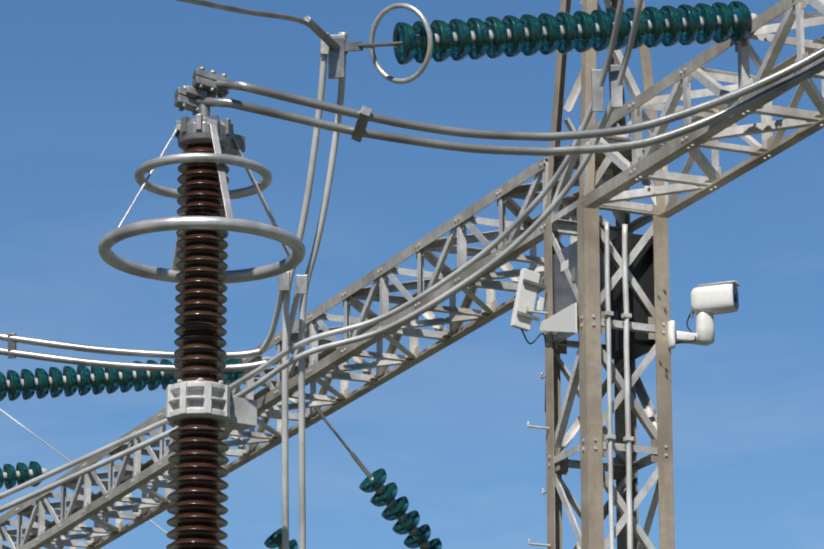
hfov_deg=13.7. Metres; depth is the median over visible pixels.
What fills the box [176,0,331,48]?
line conductor
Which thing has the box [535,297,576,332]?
antenna bracket
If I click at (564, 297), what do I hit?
cabinet on tower
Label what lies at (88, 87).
sky
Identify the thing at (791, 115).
beam bracing
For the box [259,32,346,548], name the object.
jumper droppers
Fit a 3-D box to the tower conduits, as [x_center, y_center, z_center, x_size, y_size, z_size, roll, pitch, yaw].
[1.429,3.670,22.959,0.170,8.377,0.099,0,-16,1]
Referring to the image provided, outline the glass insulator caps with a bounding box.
[3,13,756,548]
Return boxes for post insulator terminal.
[174,66,228,118]
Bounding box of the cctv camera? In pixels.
[668,281,739,349]
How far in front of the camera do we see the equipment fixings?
24.38 m
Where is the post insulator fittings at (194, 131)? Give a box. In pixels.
[175,114,244,155]
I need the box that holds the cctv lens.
[733,285,738,309]
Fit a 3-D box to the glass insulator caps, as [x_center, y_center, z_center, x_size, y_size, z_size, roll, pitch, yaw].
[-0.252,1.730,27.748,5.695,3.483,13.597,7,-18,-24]
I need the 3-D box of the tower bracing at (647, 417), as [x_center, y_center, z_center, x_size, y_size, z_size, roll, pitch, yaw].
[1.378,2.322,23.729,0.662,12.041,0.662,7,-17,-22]
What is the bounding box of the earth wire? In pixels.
[0,409,166,533]
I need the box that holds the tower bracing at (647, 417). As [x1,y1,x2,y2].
[550,0,664,548]
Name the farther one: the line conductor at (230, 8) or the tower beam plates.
the tower beam plates
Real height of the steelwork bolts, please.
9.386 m
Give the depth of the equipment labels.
24.31 m
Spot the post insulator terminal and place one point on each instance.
(203, 83)
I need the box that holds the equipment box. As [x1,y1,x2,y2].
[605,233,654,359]
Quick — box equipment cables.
[521,314,695,411]
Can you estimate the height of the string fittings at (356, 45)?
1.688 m
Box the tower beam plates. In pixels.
[547,137,662,168]
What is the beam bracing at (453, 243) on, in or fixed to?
attached to the tower legs
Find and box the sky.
[0,0,823,548]
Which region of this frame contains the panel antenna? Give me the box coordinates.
[510,268,539,330]
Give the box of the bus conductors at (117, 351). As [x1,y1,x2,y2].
[0,333,278,371]
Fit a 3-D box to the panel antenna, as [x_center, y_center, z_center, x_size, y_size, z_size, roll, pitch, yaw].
[0.805,0.180,24.437,0.208,0.447,0.086,8,-18,-25]
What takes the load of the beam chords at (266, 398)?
attached to the beam bracing at (453, 243)
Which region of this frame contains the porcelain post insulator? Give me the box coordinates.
[166,144,229,548]
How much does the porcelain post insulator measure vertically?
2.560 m
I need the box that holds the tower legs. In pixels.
[543,0,674,548]
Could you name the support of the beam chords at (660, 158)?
attached to the tower legs
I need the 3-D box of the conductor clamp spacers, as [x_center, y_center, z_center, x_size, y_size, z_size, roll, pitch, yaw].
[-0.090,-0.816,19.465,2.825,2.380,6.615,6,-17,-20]
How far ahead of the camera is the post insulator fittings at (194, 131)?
15.64 m
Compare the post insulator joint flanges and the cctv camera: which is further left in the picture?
the post insulator joint flanges
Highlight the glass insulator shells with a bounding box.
[0,1,751,548]
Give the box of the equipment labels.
[561,260,567,271]
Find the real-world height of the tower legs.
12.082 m
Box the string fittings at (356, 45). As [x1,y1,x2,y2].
[50,11,823,479]
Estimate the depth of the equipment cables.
24.32 m
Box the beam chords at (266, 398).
[0,157,616,548]
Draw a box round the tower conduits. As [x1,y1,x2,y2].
[604,222,632,548]
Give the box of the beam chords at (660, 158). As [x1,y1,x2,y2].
[582,0,823,217]
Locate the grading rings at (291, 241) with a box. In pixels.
[98,153,305,283]
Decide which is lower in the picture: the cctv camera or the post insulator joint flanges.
the post insulator joint flanges
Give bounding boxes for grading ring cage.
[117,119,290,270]
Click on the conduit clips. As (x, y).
(612, 436)
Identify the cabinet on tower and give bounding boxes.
[552,241,605,320]
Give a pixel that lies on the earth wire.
(63, 456)
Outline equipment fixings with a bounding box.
[517,264,693,320]
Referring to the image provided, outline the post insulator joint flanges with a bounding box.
[166,378,256,430]
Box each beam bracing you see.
[0,160,625,548]
[583,0,823,215]
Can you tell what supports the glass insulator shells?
attached to the beam bracing at (453, 243)
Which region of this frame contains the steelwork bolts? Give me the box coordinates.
[16,68,822,548]
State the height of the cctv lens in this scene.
0.169 m
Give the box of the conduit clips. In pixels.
[526,306,633,546]
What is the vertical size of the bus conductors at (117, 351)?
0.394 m
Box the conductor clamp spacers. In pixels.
[8,16,622,358]

